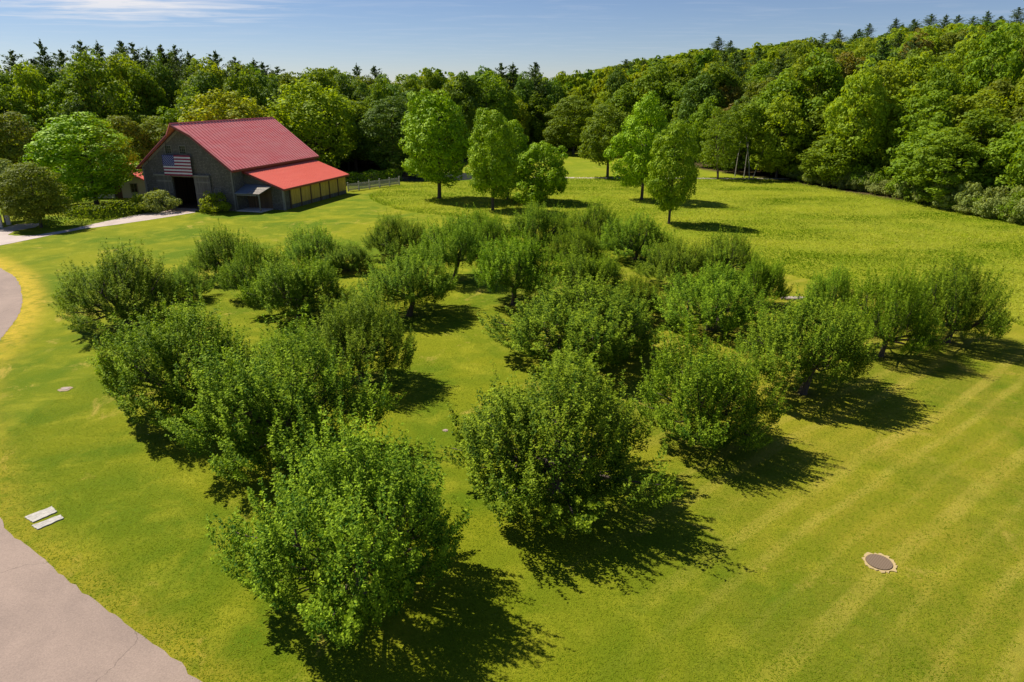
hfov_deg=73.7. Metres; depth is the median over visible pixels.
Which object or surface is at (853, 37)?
pine tree
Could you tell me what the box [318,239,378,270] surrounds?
apple tree
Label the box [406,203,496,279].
apple tree
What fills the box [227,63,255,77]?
broadleaf tree
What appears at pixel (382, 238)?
apple tree
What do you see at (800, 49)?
broadleaf tree
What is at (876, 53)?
broadleaf tree
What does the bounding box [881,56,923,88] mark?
broadleaf tree
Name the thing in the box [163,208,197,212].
door apron
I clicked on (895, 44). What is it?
pine tree
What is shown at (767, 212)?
meadow grass
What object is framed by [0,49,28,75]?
pine tree
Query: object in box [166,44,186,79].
pine tree
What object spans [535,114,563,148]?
broadleaf tree
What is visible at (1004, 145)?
broadleaf tree
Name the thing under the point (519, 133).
maple tree
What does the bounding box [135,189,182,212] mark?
shrub
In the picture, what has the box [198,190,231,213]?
shrub
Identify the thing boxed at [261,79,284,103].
broadleaf tree
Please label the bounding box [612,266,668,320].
apple tree
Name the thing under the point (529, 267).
apple tree
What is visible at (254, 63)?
pine tree
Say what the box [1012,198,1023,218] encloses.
shrub
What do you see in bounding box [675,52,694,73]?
pine tree
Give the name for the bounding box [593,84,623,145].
broadleaf tree
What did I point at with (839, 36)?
pine tree
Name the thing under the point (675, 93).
broadleaf tree
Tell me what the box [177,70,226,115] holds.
broadleaf tree
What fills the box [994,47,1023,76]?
broadleaf tree
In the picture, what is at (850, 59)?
broadleaf tree
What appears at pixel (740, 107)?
birch tree
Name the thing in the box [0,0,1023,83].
sky
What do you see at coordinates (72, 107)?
broadleaf tree
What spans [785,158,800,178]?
shrub
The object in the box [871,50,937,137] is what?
broadleaf tree
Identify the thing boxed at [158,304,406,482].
apple tree
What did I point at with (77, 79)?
broadleaf tree
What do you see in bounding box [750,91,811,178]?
broadleaf tree
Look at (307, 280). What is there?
apple tree
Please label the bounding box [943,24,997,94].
broadleaf tree
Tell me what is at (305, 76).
broadleaf tree
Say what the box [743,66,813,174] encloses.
broadleaf tree
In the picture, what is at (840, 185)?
shrub
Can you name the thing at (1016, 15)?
pine tree
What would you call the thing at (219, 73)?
broadleaf tree
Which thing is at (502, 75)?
pine tree
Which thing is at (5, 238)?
path
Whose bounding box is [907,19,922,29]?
pine tree
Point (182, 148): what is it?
window
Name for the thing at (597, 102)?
broadleaf tree
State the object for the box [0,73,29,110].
broadleaf tree
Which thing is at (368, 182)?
picket fence
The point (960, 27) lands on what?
broadleaf tree
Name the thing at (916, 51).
broadleaf tree
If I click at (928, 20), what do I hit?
pine tree
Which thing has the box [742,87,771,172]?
broadleaf tree
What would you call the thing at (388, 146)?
broadleaf tree
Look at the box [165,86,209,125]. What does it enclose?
broadleaf tree
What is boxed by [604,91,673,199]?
maple tree
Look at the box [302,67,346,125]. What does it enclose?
broadleaf tree
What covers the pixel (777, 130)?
birch tree
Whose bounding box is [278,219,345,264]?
apple tree
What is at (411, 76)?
broadleaf tree
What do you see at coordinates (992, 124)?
broadleaf tree
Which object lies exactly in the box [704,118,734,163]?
broadleaf tree
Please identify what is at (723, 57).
pine tree
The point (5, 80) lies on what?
broadleaf tree
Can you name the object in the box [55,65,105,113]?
broadleaf tree
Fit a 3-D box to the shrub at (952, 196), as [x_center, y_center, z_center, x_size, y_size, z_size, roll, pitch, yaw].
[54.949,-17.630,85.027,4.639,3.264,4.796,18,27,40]
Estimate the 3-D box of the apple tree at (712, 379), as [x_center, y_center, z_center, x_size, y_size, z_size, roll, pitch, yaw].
[8.340,1.724,28.157,6.438,5.547,6.033,-13,24,-31]
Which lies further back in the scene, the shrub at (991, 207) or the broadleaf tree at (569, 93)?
the broadleaf tree at (569, 93)
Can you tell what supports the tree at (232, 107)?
on the ground at (44, 353)
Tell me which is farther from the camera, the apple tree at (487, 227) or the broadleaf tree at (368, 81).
the broadleaf tree at (368, 81)
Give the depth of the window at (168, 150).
83.80 m
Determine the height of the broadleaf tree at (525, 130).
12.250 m
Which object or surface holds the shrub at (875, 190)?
on the ground at (44, 353)
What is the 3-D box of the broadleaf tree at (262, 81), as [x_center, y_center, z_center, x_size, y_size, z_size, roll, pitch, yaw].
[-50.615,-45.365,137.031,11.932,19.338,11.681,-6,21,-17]
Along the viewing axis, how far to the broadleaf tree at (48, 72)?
118.52 m
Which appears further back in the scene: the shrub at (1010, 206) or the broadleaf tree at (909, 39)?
the broadleaf tree at (909, 39)
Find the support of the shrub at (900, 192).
on the ground at (44, 353)
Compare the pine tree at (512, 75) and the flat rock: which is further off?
the pine tree at (512, 75)
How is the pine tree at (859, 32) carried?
on the ground at (44, 353)
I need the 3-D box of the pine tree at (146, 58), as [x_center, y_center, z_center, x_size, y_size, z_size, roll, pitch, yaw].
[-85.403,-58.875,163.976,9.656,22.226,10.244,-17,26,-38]
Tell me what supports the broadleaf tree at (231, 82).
on the ground at (44, 353)
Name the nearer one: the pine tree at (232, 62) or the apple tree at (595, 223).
the apple tree at (595, 223)
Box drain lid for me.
[57,386,72,391]
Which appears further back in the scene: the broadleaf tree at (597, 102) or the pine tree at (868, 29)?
the pine tree at (868, 29)
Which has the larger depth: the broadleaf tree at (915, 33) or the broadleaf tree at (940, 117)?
the broadleaf tree at (915, 33)
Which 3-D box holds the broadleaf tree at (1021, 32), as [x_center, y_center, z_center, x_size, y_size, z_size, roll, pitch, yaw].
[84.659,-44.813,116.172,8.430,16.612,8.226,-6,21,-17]
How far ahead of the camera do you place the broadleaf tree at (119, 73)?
119.47 m
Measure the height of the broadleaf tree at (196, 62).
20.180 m
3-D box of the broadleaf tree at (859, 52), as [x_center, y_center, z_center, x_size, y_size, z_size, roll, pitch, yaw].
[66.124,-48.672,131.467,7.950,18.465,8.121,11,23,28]
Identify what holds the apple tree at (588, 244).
on the ground at (44, 353)
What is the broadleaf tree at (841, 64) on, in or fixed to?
on the ground at (44, 353)
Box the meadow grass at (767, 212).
[369,176,1023,324]
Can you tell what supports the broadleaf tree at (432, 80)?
on the ground at (44, 353)
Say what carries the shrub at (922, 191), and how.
on the ground at (44, 353)
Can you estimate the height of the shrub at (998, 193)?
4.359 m
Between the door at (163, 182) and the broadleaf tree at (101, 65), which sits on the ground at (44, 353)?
the broadleaf tree at (101, 65)
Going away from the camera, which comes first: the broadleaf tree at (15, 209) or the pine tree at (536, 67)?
the broadleaf tree at (15, 209)
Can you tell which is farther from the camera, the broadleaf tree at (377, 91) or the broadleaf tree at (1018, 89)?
the broadleaf tree at (377, 91)
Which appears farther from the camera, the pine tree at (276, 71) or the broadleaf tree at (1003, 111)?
the pine tree at (276, 71)
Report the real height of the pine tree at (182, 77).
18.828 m
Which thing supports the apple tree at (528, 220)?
on the ground at (44, 353)
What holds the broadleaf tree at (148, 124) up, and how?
on the ground at (44, 353)
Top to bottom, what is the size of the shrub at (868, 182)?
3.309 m
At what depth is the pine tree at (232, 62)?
145.01 m
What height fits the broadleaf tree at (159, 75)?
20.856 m
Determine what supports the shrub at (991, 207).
on the ground at (44, 353)
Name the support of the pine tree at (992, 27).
on the ground at (44, 353)
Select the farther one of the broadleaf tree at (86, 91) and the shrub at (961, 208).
the broadleaf tree at (86, 91)
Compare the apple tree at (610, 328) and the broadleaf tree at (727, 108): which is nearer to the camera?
the apple tree at (610, 328)
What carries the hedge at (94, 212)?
on the ground at (44, 353)
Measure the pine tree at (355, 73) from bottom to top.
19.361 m
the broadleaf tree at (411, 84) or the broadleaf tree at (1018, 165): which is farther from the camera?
the broadleaf tree at (411, 84)
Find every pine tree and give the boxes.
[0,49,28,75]
[13,59,41,75]
[25,39,60,78]
[49,49,70,71]
[59,40,94,64]
[81,62,99,101]
[90,41,107,64]
[104,40,138,59]
[118,42,148,68]
[137,47,154,64]
[145,44,186,79]
[145,59,178,93]
[160,80,181,105]
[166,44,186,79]
[172,51,195,82]
[176,67,189,89]
[203,50,230,72]
[224,57,249,77]
[246,58,259,74]
[252,61,278,81]
[268,67,285,74]
[347,65,366,85]
[366,65,391,84]
[493,63,514,91]
[500,64,523,100]
[520,62,552,102]
[617,59,632,69]
[626,62,635,73]
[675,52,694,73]
[709,36,725,52]
[709,49,731,74]
[721,40,738,54]
[727,52,753,93]
[730,49,752,64]
[746,48,767,82]
[761,53,791,83]
[802,41,847,93]
[818,33,830,44]
[829,29,848,42]
[829,43,839,59]
[832,43,849,55]
[846,32,858,43]
[847,29,868,42]
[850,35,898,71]
[857,23,876,40]
[885,17,902,34]
[887,33,906,52]
[888,36,923,60]
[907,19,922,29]
[908,22,920,30]
[919,13,939,27]
[938,14,954,27]
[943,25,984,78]
[947,15,966,27]
[964,16,979,25]
[977,11,994,24]
[982,25,997,38]
[1009,7,1023,24]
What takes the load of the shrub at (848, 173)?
on the ground at (44, 353)
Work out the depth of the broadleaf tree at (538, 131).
163.35 m
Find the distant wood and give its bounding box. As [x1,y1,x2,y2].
[0,19,1023,134]
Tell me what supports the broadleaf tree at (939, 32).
on the ground at (44, 353)
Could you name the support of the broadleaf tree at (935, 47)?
on the ground at (44, 353)
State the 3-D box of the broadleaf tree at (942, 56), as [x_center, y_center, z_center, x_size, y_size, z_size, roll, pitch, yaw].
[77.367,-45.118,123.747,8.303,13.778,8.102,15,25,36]
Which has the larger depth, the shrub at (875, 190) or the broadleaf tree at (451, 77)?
the broadleaf tree at (451, 77)
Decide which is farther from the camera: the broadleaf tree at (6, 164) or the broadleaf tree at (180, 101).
the broadleaf tree at (180, 101)
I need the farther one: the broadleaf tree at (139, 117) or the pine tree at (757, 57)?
the pine tree at (757, 57)
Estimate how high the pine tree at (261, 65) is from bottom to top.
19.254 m
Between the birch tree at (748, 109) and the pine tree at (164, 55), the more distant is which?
the pine tree at (164, 55)
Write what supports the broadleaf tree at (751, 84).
on the ground at (44, 353)
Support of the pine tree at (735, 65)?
on the ground at (44, 353)
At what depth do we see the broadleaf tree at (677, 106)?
151.77 m
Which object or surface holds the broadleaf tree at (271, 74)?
on the ground at (44, 353)
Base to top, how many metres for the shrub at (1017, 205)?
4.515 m
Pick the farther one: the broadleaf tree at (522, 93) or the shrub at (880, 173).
the broadleaf tree at (522, 93)
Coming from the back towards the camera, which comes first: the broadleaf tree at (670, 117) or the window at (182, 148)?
the broadleaf tree at (670, 117)
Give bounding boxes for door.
[113,186,122,197]
[156,176,176,207]
[193,177,211,208]
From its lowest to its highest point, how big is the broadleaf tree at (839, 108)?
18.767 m
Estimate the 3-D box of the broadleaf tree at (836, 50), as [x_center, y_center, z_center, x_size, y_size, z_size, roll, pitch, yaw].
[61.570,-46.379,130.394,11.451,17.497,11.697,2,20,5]
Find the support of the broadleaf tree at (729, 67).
on the ground at (44, 353)
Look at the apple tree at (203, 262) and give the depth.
52.46 m
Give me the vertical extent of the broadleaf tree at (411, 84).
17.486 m
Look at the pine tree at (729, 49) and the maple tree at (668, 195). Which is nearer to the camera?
the maple tree at (668, 195)
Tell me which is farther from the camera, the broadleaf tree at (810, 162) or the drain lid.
the broadleaf tree at (810, 162)
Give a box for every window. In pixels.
[129,183,138,192]
[164,145,171,153]
[178,145,186,154]
[212,188,222,200]
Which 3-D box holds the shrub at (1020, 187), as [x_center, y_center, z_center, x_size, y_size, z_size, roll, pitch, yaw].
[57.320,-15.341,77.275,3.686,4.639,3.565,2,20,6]
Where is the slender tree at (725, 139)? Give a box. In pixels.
[696,107,745,178]
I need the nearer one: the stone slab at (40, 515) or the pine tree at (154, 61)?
the stone slab at (40, 515)
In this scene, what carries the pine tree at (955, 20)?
on the ground at (44, 353)
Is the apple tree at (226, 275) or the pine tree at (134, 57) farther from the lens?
the pine tree at (134, 57)
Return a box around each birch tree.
[730,103,753,175]
[733,104,760,178]
[741,102,763,176]
[753,106,783,177]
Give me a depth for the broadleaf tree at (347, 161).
126.91 m
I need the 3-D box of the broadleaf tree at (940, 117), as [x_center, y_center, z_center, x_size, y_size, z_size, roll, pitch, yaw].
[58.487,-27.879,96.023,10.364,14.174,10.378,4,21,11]
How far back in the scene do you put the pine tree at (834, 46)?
141.72 m
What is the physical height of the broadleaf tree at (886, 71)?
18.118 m
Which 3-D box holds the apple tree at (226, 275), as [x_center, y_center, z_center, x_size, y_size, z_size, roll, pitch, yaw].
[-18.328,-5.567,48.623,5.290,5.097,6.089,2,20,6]
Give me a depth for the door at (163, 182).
85.41 m
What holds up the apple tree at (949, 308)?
on the ground at (44, 353)
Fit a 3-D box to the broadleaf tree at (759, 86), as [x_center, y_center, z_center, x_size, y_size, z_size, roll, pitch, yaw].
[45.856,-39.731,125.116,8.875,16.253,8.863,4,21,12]
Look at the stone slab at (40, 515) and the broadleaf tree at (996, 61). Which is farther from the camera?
the broadleaf tree at (996, 61)
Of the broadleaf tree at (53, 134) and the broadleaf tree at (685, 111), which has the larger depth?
the broadleaf tree at (685, 111)
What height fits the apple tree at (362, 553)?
6.256 m
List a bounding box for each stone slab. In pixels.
[25,506,56,522]
[32,515,63,529]
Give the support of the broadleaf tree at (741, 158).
on the ground at (44, 353)
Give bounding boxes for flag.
[162,155,192,175]
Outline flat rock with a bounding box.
[782,296,802,299]
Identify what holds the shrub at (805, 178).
on the ground at (44, 353)
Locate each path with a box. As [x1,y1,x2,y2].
[0,208,194,244]
[565,177,788,178]
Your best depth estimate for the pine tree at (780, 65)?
138.87 m
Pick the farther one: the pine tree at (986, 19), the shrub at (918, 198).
the pine tree at (986, 19)
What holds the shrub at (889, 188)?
on the ground at (44, 353)
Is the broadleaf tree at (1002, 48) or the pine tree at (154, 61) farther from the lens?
the pine tree at (154, 61)
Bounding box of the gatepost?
[5,215,10,224]
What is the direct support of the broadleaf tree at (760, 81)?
on the ground at (44, 353)
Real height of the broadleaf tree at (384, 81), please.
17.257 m
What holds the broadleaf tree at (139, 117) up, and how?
on the ground at (44, 353)
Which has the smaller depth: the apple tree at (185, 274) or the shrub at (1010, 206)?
the apple tree at (185, 274)
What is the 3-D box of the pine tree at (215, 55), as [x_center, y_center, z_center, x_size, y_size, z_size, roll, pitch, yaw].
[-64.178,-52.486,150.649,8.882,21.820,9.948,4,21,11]
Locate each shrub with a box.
[127,192,154,212]
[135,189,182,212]
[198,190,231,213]
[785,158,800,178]
[786,165,800,180]
[797,163,813,181]
[797,171,819,183]
[802,166,820,183]
[815,176,835,186]
[825,162,845,185]
[830,175,862,188]
[837,171,861,187]
[844,164,873,190]
[850,171,869,191]
[863,172,884,192]
[865,178,896,195]
[869,166,890,192]
[871,184,893,195]
[883,177,899,195]
[892,180,927,199]
[903,184,924,202]
[910,183,931,203]
[913,185,932,204]
[926,181,972,206]
[929,181,964,206]
[930,186,972,209]
[939,192,971,208]
[952,197,977,212]
[954,181,985,212]
[964,196,1002,214]
[972,195,1006,217]
[977,185,1010,218]
[992,198,1019,222]
[1001,185,1023,222]
[1001,199,1023,224]
[1004,191,1023,222]
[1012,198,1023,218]
[1013,200,1023,224]
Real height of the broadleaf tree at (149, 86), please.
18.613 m
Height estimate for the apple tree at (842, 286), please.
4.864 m
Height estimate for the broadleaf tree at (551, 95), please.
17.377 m
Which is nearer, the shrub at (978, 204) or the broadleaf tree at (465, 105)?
the shrub at (978, 204)
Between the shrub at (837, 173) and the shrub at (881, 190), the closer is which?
the shrub at (881, 190)
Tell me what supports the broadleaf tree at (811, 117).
on the ground at (44, 353)
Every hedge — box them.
[33,197,141,227]
[36,186,97,205]
[345,167,402,183]
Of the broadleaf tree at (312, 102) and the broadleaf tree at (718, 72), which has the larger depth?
the broadleaf tree at (718, 72)
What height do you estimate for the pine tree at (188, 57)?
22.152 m
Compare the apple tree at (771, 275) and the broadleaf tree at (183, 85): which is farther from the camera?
the broadleaf tree at (183, 85)
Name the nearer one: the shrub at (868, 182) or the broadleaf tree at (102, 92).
the shrub at (868, 182)
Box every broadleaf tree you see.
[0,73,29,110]
[0,75,13,113]
[0,83,44,144]
[0,110,59,170]
[0,158,38,222]
[0,162,73,227]
[1,114,64,165]
[6,61,58,144]
[13,63,61,172]
[18,111,142,204]
[36,82,87,159]
[48,48,140,159]
[50,68,64,83]
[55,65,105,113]
[55,91,106,173]
[89,59,106,81]
[91,115,153,164]
[96,52,157,118]
[98,86,132,119]
[118,111,162,151]
[120,64,169,140]
[130,115,167,157]
[145,52,180,111]
[148,106,180,143]
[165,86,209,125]
[168,77,189,105]
[171,75,210,119]
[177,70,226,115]
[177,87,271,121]
[183,59,221,86]
[194,57,226,92]
[222,63,273,112]
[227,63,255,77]
[239,63,273,100]
[257,73,281,91]
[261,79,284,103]
[266,71,299,95]
[266,78,361,168]
[287,72,308,91]
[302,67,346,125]
[304,94,355,166]
[305,69,341,110]
[321,100,387,171]
[325,66,348,96]
[333,74,358,163]
[342,71,352,79]
[344,115,363,169]
[350,79,372,162]
[351,75,375,87]
[351,90,370,165]
[352,96,427,175]
[355,80,371,159]
[362,74,397,156]
[370,84,407,109]
[371,74,392,94]
[388,95,428,154]
[394,74,426,99]
[397,90,429,149]
[401,74,426,90]
[411,72,421,84]
[421,67,448,116]
[433,80,476,144]
[445,72,462,106]
[447,70,484,139]
[464,70,513,153]
[467,65,494,142]
[481,75,519,122]
[512,99,532,143]
[513,71,540,144]
[519,90,551,146]
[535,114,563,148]
[539,77,566,143]
[542,95,606,154]
[560,88,583,149]
[577,103,641,176]
[583,98,606,140]
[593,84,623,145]
[604,67,631,113]
[604,82,640,134]
[630,61,678,128]
[641,81,679,128]
[653,121,686,159]
[659,81,685,123]
[664,58,700,87]
[670,93,693,123]
[677,70,724,161]
[687,60,743,121]
[687,95,725,166]
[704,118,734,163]
[712,103,739,139]
[713,72,747,104]
[714,96,754,172]
[716,80,747,108]
[722,62,743,79]
[738,77,777,116]
[740,77,758,99]
[741,60,774,83]
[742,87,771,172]
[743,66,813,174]
[750,72,773,94]
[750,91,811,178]
[766,46,796,75]
[771,52,831,149]
[778,46,849,151]
[782,37,819,74]
[785,102,842,170]
[797,131,875,186]
[805,48,845,98]
[816,57,889,184]
[830,51,866,85]
[833,49,857,76]
[838,60,911,156]
[843,38,877,61]
[846,36,876,75]
[853,40,900,75]
[864,84,932,178]
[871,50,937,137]
[876,28,907,48]
[880,89,972,177]
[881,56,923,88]
[884,46,950,95]
[884,122,967,196]
[894,27,938,52]
[896,61,965,146]
[897,28,943,56]
[898,28,935,60]
[901,127,996,202]
[921,24,947,41]
[922,36,941,57]
[934,74,972,112]
[934,89,1009,165]
[935,28,985,55]
[936,51,953,70]
[939,107,1018,178]
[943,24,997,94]
[946,66,965,88]
[949,23,984,37]
[958,77,1021,120]
[960,22,1023,110]
[969,101,1023,183]
[971,51,1011,86]
[978,117,1023,196]
[980,105,1023,181]
[991,25,1023,64]
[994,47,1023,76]
[999,106,1023,190]
[1000,69,1023,115]
[1004,76,1023,104]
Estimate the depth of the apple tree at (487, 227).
60.25 m
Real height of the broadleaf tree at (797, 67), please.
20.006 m
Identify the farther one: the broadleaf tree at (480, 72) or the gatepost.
the broadleaf tree at (480, 72)
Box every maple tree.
[398,88,476,198]
[464,107,520,209]
[482,115,534,198]
[507,141,568,204]
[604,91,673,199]
[643,119,701,223]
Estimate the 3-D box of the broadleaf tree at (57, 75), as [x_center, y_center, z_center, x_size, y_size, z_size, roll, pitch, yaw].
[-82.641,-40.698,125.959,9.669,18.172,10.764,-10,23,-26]
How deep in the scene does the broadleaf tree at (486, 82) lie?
149.86 m
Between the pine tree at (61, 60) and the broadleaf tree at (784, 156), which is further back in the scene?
the pine tree at (61, 60)
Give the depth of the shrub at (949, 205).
84.28 m
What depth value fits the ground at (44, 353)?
25.07 m
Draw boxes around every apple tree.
[47,234,185,333]
[86,282,271,431]
[153,257,215,298]
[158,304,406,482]
[183,217,257,276]
[203,395,472,649]
[211,228,291,296]
[230,247,357,318]
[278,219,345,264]
[291,283,417,382]
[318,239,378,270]
[347,245,463,316]
[360,208,432,256]
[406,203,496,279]
[439,329,686,535]
[465,202,515,248]
[472,223,566,305]
[476,265,670,374]
[503,195,575,251]
[541,223,611,266]
[549,244,633,298]
[565,197,621,241]
[597,202,677,258]
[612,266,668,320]
[630,229,715,284]
[630,310,792,454]
[645,246,776,333]
[694,226,770,277]
[732,249,793,305]
[733,282,880,394]
[802,253,864,318]
[836,256,949,357]
[898,239,1019,342]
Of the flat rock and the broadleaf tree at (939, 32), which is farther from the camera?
the broadleaf tree at (939, 32)
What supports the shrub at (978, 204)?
on the ground at (44, 353)
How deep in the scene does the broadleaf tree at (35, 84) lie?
110.87 m
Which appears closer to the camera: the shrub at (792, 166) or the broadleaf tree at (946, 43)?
the shrub at (792, 166)
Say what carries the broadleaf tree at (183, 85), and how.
on the ground at (44, 353)
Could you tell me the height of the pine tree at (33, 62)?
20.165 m
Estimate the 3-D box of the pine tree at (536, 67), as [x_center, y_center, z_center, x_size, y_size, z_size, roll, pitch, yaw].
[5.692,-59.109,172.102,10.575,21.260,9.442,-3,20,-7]
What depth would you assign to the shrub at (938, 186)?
85.74 m
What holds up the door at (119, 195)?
in the garden cottage
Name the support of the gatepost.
on the ground at (44, 353)
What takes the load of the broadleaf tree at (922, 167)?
on the ground at (44, 353)
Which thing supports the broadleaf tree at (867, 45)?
on the ground at (44, 353)
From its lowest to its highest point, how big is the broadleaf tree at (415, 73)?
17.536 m
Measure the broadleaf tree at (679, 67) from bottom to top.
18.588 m
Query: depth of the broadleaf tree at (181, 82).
127.33 m
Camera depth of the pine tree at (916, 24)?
191.26 m
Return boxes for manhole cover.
[862,552,896,573]
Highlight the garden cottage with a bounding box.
[88,163,145,197]
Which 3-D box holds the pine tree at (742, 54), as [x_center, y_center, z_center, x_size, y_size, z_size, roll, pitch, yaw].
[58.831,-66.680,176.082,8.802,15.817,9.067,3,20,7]
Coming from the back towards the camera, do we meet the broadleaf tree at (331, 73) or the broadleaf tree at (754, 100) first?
the broadleaf tree at (331, 73)
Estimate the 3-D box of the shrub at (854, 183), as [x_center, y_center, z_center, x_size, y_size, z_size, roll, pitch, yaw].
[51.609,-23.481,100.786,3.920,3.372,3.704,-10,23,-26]
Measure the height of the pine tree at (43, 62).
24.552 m
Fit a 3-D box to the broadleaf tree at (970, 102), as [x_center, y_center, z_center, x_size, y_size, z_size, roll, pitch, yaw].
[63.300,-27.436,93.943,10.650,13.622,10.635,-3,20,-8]
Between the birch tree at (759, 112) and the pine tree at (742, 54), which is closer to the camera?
the birch tree at (759, 112)
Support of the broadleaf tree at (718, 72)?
on the ground at (44, 353)
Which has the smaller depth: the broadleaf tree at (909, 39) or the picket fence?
the picket fence
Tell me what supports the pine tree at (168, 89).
on the ground at (44, 353)
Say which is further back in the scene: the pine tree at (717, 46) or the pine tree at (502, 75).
the pine tree at (717, 46)
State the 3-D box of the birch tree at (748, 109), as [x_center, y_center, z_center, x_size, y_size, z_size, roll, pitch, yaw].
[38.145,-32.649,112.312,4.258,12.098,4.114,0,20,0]
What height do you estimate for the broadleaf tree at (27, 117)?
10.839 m
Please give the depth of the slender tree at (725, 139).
112.16 m
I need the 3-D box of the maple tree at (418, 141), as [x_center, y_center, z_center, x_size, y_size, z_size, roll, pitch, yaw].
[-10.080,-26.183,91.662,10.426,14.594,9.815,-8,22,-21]
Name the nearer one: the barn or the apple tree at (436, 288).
the apple tree at (436, 288)
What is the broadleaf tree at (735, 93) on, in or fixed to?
on the ground at (44, 353)
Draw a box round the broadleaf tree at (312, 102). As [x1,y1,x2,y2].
[266,78,361,168]
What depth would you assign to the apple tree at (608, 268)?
46.70 m
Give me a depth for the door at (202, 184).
84.07 m
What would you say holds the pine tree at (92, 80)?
on the ground at (44, 353)
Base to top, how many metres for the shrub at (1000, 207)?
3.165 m
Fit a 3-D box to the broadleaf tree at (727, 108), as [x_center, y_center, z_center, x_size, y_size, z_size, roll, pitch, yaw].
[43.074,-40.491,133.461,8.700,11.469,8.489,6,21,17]
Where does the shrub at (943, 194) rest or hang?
on the ground at (44, 353)
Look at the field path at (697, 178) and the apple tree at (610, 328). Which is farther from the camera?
the field path at (697, 178)
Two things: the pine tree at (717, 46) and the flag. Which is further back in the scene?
the pine tree at (717, 46)
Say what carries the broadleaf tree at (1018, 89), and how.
on the ground at (44, 353)
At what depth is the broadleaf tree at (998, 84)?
94.00 m
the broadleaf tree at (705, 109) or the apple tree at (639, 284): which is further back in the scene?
the broadleaf tree at (705, 109)
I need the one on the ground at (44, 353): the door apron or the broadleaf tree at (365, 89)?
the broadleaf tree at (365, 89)
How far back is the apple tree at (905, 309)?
36.50 m
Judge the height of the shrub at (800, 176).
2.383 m
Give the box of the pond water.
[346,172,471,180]
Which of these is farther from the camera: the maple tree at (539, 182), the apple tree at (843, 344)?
the maple tree at (539, 182)
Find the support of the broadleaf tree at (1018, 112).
on the ground at (44, 353)
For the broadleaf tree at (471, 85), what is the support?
on the ground at (44, 353)
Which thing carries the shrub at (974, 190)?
on the ground at (44, 353)
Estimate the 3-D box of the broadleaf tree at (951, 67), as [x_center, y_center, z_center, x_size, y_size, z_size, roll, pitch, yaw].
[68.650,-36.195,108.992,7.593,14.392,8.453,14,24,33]
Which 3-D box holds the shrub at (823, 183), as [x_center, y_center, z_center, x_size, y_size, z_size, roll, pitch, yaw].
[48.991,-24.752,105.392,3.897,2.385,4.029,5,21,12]
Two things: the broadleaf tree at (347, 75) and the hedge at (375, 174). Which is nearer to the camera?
the hedge at (375, 174)
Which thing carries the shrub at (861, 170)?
on the ground at (44, 353)
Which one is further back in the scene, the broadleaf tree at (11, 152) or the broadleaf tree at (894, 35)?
the broadleaf tree at (894, 35)
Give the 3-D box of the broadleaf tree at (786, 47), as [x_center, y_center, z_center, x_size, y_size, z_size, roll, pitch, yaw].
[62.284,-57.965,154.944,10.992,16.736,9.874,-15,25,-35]
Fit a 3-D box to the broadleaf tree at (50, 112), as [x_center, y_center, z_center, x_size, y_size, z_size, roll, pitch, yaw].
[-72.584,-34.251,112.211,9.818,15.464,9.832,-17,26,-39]
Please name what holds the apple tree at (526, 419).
on the ground at (44, 353)
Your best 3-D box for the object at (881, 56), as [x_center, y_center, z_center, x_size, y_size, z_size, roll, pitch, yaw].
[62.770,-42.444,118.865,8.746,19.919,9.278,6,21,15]
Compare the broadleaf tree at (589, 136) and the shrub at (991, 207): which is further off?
the broadleaf tree at (589, 136)
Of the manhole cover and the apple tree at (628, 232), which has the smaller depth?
the manhole cover
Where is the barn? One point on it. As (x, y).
(262, 164)
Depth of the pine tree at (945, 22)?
204.09 m
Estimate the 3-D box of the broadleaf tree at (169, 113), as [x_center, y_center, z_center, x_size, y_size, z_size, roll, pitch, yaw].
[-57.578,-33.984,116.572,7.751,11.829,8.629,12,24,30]
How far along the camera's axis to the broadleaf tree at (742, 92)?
140.49 m
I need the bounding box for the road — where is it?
[0,268,201,681]
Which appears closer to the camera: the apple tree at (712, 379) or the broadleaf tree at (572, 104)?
the apple tree at (712, 379)
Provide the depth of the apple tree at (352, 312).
33.09 m
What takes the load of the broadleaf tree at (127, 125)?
on the ground at (44, 353)
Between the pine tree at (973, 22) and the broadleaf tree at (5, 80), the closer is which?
the broadleaf tree at (5, 80)
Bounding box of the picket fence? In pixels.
[347,176,399,191]
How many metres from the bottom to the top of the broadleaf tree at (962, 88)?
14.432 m
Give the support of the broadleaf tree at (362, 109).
on the ground at (44, 353)
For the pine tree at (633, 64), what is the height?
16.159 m
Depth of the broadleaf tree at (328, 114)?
119.50 m
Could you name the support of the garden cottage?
on the ground at (44, 353)
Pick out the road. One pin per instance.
(55, 626)
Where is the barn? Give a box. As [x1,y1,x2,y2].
[136,117,349,212]
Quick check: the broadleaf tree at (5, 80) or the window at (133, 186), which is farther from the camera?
the broadleaf tree at (5, 80)
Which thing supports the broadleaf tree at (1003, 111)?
on the ground at (44, 353)
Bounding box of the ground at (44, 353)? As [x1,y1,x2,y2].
[0,133,1023,681]
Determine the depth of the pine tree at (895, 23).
216.41 m
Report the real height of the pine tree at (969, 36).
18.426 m
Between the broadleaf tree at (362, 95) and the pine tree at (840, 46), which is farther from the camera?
the pine tree at (840, 46)
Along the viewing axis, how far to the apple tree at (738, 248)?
53.12 m
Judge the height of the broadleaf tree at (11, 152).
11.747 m
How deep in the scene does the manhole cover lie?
21.49 m
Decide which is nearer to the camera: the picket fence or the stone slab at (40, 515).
the stone slab at (40, 515)
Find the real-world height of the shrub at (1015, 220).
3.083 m

